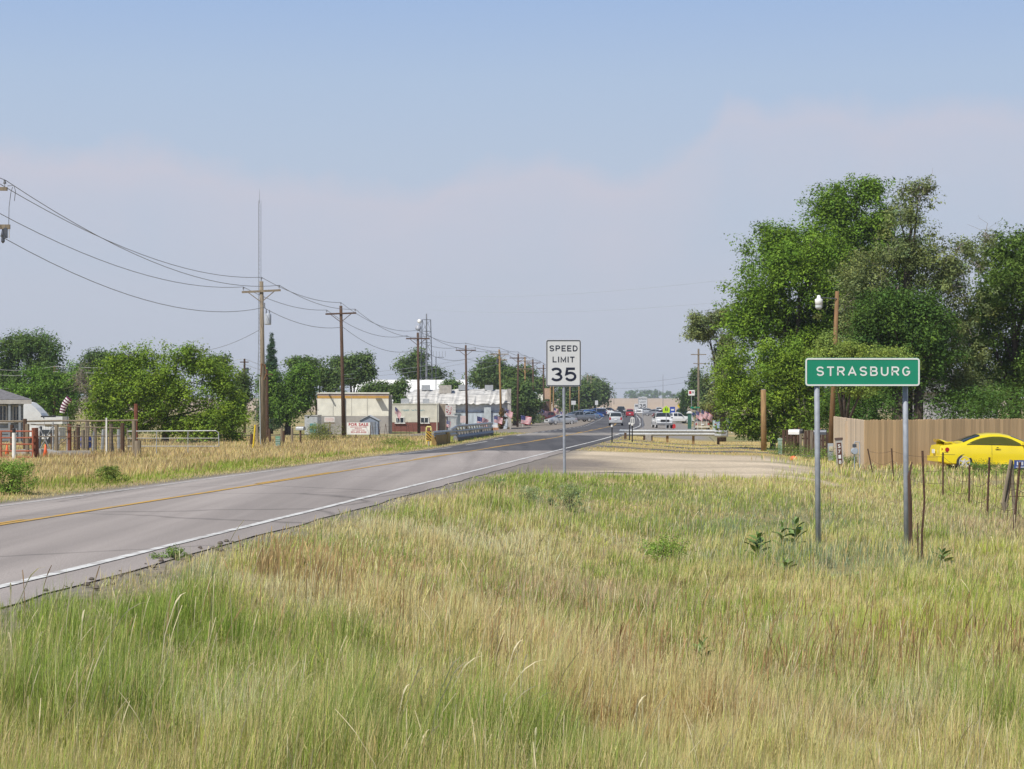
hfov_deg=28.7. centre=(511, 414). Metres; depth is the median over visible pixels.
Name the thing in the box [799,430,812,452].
picket panel
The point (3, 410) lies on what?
window
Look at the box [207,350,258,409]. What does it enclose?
elm tree
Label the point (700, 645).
milkweed
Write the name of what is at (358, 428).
sale sign
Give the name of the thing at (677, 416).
pickup truck
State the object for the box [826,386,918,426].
lilac hedge
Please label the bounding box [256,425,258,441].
fence post
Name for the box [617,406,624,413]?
pickup truck
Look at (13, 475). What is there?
green bush
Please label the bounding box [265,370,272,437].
slim pole
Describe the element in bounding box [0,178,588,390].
power wire
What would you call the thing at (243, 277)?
power wire
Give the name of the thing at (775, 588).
meadow grass
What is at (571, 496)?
sagebrush
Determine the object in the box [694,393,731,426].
willow shrub
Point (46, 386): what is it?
willow shrub
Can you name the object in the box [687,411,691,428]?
post
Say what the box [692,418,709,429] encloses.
car
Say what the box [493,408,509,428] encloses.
brush pile
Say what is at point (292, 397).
roadside tree
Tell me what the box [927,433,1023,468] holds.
parked car
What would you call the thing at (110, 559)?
road marking
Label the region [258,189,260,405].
radio mast
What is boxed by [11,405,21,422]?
window
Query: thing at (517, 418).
power pole
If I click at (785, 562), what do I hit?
milkweed
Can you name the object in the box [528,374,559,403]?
roadside tree
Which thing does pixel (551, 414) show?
car
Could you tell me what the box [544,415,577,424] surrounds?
car
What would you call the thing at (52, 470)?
dry grass
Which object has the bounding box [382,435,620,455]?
road
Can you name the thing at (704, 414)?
flag
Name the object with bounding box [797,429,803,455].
mailbox
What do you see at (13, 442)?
gate post
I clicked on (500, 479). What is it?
sagebrush
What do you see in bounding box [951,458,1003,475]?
green bush
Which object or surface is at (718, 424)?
car
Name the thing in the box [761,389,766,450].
stub pole
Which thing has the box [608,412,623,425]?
car
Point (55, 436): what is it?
corral fence
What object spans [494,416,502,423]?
flag
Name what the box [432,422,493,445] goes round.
bridge rail
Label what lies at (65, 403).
windsock
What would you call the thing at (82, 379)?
tree
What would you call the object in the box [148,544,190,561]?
green bush
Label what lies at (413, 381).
back wire
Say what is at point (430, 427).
yellow frame
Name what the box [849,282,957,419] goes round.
elm tree
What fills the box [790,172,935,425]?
elm tree
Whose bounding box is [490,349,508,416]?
power pole
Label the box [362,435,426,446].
dry grass
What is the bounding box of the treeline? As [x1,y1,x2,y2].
[257,389,687,397]
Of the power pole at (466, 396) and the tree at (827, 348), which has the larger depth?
the power pole at (466, 396)
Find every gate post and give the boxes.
[12,428,15,458]
[32,428,38,457]
[135,441,140,456]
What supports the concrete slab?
on the ground at (670, 460)
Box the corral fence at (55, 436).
[0,404,137,455]
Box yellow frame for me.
[426,426,431,445]
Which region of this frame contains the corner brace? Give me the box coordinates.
[1001,460,1014,519]
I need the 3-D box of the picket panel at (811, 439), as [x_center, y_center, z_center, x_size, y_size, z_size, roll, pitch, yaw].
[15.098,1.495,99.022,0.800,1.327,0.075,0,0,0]
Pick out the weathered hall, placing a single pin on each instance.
(484, 403)
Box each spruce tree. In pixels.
[248,332,284,433]
[674,388,688,422]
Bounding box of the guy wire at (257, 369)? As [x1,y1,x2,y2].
[255,317,259,424]
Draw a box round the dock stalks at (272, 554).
[224,524,558,607]
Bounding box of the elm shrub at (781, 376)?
[706,335,839,448]
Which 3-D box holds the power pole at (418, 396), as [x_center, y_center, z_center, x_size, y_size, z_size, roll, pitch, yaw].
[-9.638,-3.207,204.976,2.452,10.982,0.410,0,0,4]
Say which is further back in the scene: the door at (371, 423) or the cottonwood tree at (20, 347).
the cottonwood tree at (20, 347)
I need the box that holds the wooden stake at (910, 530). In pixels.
[907,462,912,545]
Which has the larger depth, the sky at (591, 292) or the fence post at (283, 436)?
the sky at (591, 292)
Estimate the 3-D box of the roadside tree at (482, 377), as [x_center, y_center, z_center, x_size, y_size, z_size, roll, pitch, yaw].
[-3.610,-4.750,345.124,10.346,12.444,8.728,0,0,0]
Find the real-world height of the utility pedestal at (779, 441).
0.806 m
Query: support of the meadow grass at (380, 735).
on the ground at (670, 460)
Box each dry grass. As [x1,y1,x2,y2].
[0,431,520,502]
[577,436,1023,485]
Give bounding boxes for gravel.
[43,539,248,590]
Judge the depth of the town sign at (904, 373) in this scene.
32.00 m
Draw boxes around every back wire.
[4,356,496,380]
[6,364,497,389]
[12,354,489,374]
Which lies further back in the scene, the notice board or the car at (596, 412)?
the car at (596, 412)
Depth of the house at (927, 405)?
135.00 m
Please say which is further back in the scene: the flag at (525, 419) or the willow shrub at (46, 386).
the flag at (525, 419)
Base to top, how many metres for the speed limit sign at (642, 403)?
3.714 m
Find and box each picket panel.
[781,430,796,452]
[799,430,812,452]
[803,430,813,453]
[809,432,821,455]
[821,432,827,456]
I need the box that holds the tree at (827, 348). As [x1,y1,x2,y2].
[802,327,922,417]
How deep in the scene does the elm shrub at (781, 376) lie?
111.44 m
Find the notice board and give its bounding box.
[324,417,334,438]
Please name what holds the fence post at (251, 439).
on the ground at (670, 460)
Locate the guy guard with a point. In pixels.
(254, 435)
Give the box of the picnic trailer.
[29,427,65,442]
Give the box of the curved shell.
[23,402,68,426]
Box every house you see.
[0,389,31,442]
[913,370,997,419]
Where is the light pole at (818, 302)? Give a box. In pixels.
[815,291,838,456]
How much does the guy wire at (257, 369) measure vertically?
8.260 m
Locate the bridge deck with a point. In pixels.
(568, 434)
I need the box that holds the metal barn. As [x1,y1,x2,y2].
[352,380,464,391]
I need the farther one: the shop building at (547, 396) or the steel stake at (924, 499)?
the shop building at (547, 396)
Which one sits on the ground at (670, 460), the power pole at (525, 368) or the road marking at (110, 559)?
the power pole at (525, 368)
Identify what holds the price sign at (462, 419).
on the ground at (670, 460)
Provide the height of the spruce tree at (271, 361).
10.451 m
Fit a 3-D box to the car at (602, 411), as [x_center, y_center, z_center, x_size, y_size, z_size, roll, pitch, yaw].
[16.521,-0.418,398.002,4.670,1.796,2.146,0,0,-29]
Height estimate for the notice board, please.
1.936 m
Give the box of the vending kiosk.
[448,416,456,429]
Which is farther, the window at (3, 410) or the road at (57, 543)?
the window at (3, 410)
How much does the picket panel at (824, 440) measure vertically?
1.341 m
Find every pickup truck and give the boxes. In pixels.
[568,411,594,421]
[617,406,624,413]
[634,409,643,414]
[651,412,672,427]
[670,412,693,423]
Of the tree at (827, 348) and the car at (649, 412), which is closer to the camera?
the tree at (827, 348)
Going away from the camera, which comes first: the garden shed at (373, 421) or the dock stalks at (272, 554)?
the dock stalks at (272, 554)
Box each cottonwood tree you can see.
[0,325,83,428]
[61,346,122,430]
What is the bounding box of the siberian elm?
[812,168,1012,419]
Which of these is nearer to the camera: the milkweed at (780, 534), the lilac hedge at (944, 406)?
the milkweed at (780, 534)
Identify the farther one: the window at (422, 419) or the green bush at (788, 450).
the window at (422, 419)
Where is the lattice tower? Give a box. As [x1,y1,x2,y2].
[415,314,432,379]
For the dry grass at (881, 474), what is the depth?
72.20 m
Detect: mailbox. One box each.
[296,426,305,443]
[788,428,799,453]
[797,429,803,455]
[814,428,826,454]
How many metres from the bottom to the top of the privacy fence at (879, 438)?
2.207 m
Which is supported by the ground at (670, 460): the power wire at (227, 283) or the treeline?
the treeline
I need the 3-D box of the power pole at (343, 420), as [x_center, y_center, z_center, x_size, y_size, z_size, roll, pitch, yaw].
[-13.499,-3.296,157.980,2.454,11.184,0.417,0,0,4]
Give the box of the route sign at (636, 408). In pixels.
[634,404,638,420]
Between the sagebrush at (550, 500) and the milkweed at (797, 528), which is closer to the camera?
the milkweed at (797, 528)
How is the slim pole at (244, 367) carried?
on the ground at (670, 460)
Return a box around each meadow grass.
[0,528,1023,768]
[165,486,1023,621]
[406,465,1023,536]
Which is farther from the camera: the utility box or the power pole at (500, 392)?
the power pole at (500, 392)
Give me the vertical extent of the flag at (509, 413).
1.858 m
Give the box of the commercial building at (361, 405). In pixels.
[317,392,391,433]
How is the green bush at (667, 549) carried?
on the ground at (670, 460)
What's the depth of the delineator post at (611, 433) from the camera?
109.98 m
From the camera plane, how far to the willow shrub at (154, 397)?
131.35 m
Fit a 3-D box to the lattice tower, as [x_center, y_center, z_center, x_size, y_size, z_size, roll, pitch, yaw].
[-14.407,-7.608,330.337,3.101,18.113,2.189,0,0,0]
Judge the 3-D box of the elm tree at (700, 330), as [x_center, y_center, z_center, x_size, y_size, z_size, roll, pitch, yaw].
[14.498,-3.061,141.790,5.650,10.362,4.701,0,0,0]
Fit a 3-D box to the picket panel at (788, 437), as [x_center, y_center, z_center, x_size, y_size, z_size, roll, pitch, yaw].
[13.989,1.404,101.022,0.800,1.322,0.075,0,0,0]
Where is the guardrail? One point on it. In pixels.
(666, 433)
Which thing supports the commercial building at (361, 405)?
on the ground at (670, 460)
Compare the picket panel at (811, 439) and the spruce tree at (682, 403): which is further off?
the spruce tree at (682, 403)
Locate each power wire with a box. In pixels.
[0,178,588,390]
[0,184,585,376]
[0,213,582,389]
[0,236,575,398]
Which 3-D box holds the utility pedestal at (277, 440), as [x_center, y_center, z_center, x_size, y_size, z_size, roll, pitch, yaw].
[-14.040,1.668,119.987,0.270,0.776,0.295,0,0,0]
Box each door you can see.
[370,422,374,434]
[451,419,455,427]
[484,407,490,421]
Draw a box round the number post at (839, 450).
[834,437,843,468]
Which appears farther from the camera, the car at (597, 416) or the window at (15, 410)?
the car at (597, 416)
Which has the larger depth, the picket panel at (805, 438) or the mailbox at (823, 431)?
the picket panel at (805, 438)
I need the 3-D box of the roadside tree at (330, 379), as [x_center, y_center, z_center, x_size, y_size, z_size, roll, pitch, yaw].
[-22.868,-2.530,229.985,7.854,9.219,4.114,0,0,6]
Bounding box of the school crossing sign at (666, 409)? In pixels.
[663,406,669,429]
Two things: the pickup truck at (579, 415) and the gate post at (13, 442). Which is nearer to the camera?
the gate post at (13, 442)
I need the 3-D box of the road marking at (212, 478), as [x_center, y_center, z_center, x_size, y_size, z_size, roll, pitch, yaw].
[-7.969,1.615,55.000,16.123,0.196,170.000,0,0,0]
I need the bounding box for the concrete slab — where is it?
[16,449,90,454]
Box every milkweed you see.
[693,637,714,663]
[744,531,770,556]
[772,520,793,546]
[774,557,795,571]
[787,516,805,544]
[932,547,952,563]
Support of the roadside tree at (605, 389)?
on the ground at (670, 460)
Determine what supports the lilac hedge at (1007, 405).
on the ground at (670, 460)
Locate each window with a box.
[0,405,7,422]
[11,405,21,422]
[395,417,404,423]
[420,417,429,423]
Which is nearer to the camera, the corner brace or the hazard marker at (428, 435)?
the corner brace
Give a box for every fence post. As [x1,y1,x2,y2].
[250,434,252,444]
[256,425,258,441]
[268,429,270,441]
[282,431,284,441]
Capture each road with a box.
[0,451,568,606]
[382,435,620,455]
[532,410,644,432]
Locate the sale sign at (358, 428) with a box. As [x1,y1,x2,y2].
[347,422,370,439]
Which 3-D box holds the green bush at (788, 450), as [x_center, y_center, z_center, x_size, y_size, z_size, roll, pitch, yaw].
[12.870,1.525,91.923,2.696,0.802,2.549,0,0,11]
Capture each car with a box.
[537,411,555,419]
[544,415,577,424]
[583,410,603,417]
[584,411,599,419]
[592,408,606,415]
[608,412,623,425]
[626,409,633,416]
[642,409,659,415]
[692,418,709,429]
[714,419,734,429]
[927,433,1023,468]
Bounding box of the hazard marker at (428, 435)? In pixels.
[426,430,430,445]
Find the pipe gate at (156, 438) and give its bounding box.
[127,430,218,453]
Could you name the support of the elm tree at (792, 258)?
on the ground at (670, 460)
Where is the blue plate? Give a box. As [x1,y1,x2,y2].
[1010,460,1023,496]
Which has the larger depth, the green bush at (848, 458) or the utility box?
the utility box
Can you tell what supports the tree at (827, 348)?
on the ground at (670, 460)
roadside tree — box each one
[251,355,321,434]
[280,354,340,414]
[326,348,379,391]
[356,375,411,403]
[389,347,455,379]
[437,377,463,389]
[461,352,510,389]
[498,373,545,425]
[501,364,544,382]
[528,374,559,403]
[552,375,604,414]
[581,372,615,407]
[672,365,713,412]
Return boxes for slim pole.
[240,359,248,432]
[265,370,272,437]
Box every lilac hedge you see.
[800,386,895,441]
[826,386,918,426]
[896,381,1023,419]
[932,375,1023,419]
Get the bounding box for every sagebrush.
[489,477,508,491]
[514,485,552,504]
[546,496,563,504]
[551,483,594,511]
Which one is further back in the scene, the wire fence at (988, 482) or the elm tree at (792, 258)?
the elm tree at (792, 258)
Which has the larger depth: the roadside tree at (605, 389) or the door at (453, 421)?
the roadside tree at (605, 389)
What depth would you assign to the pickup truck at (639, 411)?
447.14 m
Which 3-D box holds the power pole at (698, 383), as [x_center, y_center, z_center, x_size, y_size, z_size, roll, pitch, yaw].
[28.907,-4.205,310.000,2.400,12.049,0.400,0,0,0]
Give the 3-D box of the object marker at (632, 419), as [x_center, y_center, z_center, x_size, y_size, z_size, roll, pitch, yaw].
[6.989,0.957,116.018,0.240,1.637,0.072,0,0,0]
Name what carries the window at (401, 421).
in the shop building at (434, 417)
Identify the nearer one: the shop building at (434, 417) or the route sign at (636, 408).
the shop building at (434, 417)
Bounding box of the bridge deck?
[517,433,618,434]
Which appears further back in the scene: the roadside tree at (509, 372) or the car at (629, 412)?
the car at (629, 412)
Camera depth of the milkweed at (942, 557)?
28.47 m
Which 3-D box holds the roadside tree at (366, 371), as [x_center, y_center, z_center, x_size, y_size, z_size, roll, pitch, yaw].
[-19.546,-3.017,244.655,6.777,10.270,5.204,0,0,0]
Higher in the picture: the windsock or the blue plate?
the windsock
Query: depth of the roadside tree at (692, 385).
344.17 m
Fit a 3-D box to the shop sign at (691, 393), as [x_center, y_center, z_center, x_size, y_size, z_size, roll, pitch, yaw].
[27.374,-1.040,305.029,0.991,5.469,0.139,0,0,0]
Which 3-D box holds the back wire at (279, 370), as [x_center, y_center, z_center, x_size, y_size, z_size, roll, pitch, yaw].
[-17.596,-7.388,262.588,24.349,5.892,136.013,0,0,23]
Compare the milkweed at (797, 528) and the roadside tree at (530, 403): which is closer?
the milkweed at (797, 528)
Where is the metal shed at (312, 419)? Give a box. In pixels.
[304,415,321,434]
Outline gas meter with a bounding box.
[851,441,859,469]
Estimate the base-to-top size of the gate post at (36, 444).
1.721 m
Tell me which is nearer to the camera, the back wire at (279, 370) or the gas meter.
the gas meter
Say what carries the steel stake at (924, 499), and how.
on the ground at (670, 460)
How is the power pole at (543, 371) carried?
on the ground at (670, 460)
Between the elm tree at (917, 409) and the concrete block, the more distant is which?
the concrete block
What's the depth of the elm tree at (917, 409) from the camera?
103.31 m
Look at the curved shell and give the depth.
139.50 m
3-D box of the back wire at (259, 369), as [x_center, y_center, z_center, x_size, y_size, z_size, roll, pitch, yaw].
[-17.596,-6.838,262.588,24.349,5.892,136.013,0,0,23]
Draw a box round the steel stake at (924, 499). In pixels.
[917,451,925,560]
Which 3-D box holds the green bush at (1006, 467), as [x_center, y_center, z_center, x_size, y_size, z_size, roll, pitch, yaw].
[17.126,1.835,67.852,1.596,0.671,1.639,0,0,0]
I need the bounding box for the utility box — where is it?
[828,443,832,460]
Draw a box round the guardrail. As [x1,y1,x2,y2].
[619,429,727,444]
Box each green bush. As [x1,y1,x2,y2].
[0,456,44,495]
[85,465,129,482]
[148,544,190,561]
[296,421,349,440]
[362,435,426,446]
[536,414,544,422]
[631,530,702,562]
[764,441,813,456]
[786,447,835,459]
[830,453,858,466]
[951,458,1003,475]
[996,462,1023,476]
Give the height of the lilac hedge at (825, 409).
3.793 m
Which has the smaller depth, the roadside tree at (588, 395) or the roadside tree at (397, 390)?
the roadside tree at (397, 390)
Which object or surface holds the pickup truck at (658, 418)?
on the ground at (670, 460)
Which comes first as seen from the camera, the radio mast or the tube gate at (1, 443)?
the tube gate at (1, 443)
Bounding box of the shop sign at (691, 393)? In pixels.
[688,390,694,424]
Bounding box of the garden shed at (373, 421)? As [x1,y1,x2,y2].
[359,415,380,434]
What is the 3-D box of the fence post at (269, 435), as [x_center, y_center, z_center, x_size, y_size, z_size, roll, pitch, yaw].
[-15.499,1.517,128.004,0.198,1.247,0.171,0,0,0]
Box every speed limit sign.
[546,340,580,473]
[638,397,646,411]
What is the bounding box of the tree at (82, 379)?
[64,360,95,434]
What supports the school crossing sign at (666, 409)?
on the ground at (670, 460)
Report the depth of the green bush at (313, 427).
139.96 m
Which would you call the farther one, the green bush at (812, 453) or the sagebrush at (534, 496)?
the green bush at (812, 453)
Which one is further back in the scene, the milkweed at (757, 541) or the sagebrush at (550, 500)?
the sagebrush at (550, 500)
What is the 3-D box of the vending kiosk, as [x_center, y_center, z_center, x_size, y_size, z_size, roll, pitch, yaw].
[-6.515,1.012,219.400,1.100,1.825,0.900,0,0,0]
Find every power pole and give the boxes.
[0,180,15,242]
[242,277,280,445]
[325,303,355,437]
[406,330,429,432]
[456,343,475,428]
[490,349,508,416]
[510,352,526,426]
[519,357,532,424]
[529,359,537,389]
[536,365,545,419]
[569,387,570,412]
[578,386,579,409]
[691,349,705,411]
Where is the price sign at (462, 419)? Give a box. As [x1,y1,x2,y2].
[460,416,465,422]
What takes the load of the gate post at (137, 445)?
on the ground at (670, 460)
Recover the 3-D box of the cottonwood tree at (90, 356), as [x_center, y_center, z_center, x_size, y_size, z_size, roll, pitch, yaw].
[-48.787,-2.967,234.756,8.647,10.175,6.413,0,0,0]
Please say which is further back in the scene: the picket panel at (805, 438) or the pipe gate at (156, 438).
the picket panel at (805, 438)
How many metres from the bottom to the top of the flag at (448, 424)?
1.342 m
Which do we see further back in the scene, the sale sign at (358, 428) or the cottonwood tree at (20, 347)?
the cottonwood tree at (20, 347)
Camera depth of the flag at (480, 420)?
222.07 m
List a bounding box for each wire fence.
[372,422,425,435]
[867,448,1023,530]
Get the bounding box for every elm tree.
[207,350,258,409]
[679,301,740,441]
[702,205,861,445]
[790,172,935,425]
[837,275,922,418]
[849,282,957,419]
[882,290,973,419]
[950,218,1023,418]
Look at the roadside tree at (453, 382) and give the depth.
287.38 m
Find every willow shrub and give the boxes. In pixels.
[0,360,88,430]
[76,336,257,443]
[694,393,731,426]
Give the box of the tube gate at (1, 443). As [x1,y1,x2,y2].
[0,430,33,458]
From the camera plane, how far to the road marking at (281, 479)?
48.01 m
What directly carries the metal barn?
on the ground at (670, 460)
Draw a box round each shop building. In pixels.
[392,399,447,431]
[537,388,549,412]
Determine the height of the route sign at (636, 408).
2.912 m
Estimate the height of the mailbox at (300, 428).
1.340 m
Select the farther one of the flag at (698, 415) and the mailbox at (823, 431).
the flag at (698, 415)
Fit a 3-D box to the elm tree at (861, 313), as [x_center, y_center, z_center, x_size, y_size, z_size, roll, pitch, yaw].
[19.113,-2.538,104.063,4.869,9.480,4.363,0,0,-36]
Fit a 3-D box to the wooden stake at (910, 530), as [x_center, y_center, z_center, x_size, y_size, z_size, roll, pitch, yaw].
[6.213,1.555,31.203,0.087,1.632,0.062,0,0,0]
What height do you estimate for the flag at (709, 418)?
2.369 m
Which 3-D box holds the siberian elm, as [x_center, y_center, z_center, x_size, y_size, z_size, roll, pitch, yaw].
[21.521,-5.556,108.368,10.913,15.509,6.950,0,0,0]
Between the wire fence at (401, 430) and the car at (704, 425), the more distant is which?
the car at (704, 425)
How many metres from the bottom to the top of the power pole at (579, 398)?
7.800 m
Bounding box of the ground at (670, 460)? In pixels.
[0,398,1023,768]
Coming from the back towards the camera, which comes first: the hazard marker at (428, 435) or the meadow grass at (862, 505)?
the hazard marker at (428, 435)
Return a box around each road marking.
[0,424,615,524]
[0,428,599,522]
[0,440,597,587]
[2,438,501,505]
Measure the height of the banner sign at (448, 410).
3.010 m
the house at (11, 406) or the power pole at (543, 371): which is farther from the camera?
the power pole at (543, 371)
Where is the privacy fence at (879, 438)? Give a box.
[833,416,1023,468]
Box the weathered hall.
[404,385,510,428]
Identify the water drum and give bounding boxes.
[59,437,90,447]
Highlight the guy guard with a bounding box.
[252,425,255,447]
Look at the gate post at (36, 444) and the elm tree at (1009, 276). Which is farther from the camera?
the elm tree at (1009, 276)
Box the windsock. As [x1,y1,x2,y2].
[60,395,71,423]
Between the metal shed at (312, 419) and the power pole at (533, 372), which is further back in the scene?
the power pole at (533, 372)
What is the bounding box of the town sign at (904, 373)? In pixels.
[805,358,919,546]
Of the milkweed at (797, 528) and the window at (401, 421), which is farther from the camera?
the window at (401, 421)
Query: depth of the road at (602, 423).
229.37 m
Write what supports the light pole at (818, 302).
on the ground at (670, 460)
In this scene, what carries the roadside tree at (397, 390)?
on the ground at (670, 460)
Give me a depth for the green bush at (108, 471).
51.92 m
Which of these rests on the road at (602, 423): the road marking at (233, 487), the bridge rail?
the road marking at (233, 487)
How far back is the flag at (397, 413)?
219.04 m
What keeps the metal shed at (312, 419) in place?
on the ground at (670, 460)
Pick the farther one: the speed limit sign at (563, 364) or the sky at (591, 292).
the sky at (591, 292)
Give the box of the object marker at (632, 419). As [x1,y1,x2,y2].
[630,417,634,423]
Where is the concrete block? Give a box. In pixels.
[645,434,650,440]
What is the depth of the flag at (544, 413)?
335.02 m
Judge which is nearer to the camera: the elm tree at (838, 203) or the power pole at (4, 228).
the power pole at (4, 228)
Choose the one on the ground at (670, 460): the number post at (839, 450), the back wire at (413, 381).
the number post at (839, 450)
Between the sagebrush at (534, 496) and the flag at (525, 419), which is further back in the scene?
the flag at (525, 419)
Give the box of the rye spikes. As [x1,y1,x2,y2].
[7,567,645,768]
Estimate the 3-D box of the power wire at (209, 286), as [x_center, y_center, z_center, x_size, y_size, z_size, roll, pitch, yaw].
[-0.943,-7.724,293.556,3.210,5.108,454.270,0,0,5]
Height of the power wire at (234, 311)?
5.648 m
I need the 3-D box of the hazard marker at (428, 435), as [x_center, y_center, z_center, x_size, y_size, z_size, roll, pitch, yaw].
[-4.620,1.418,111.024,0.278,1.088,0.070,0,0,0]
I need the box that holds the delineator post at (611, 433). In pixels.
[611,425,612,441]
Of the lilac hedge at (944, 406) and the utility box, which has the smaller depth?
the utility box
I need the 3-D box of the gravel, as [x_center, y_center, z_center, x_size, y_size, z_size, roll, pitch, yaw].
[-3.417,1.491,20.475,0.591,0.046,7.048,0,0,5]
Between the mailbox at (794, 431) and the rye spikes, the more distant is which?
the mailbox at (794, 431)
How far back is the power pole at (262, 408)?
124.87 m
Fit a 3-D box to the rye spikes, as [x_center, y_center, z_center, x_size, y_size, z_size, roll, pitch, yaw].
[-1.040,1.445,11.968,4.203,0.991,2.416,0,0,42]
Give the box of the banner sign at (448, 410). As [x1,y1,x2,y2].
[445,405,452,415]
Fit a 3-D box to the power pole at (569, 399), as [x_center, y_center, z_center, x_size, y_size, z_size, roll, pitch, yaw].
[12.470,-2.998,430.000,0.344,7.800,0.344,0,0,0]
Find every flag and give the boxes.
[395,407,400,419]
[446,420,450,427]
[476,416,488,426]
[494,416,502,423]
[505,408,512,419]
[521,415,531,426]
[542,409,548,416]
[696,411,702,426]
[701,410,707,423]
[705,411,712,429]
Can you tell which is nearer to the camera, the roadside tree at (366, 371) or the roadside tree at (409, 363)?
the roadside tree at (366, 371)
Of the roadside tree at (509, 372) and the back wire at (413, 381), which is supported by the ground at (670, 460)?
the roadside tree at (509, 372)
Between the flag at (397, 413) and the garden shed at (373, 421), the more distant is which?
the flag at (397, 413)
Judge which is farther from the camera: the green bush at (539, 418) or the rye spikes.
the green bush at (539, 418)
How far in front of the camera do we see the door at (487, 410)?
261.87 m
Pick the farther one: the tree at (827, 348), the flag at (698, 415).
the flag at (698, 415)
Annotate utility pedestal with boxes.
[275,436,280,445]
[778,438,781,453]

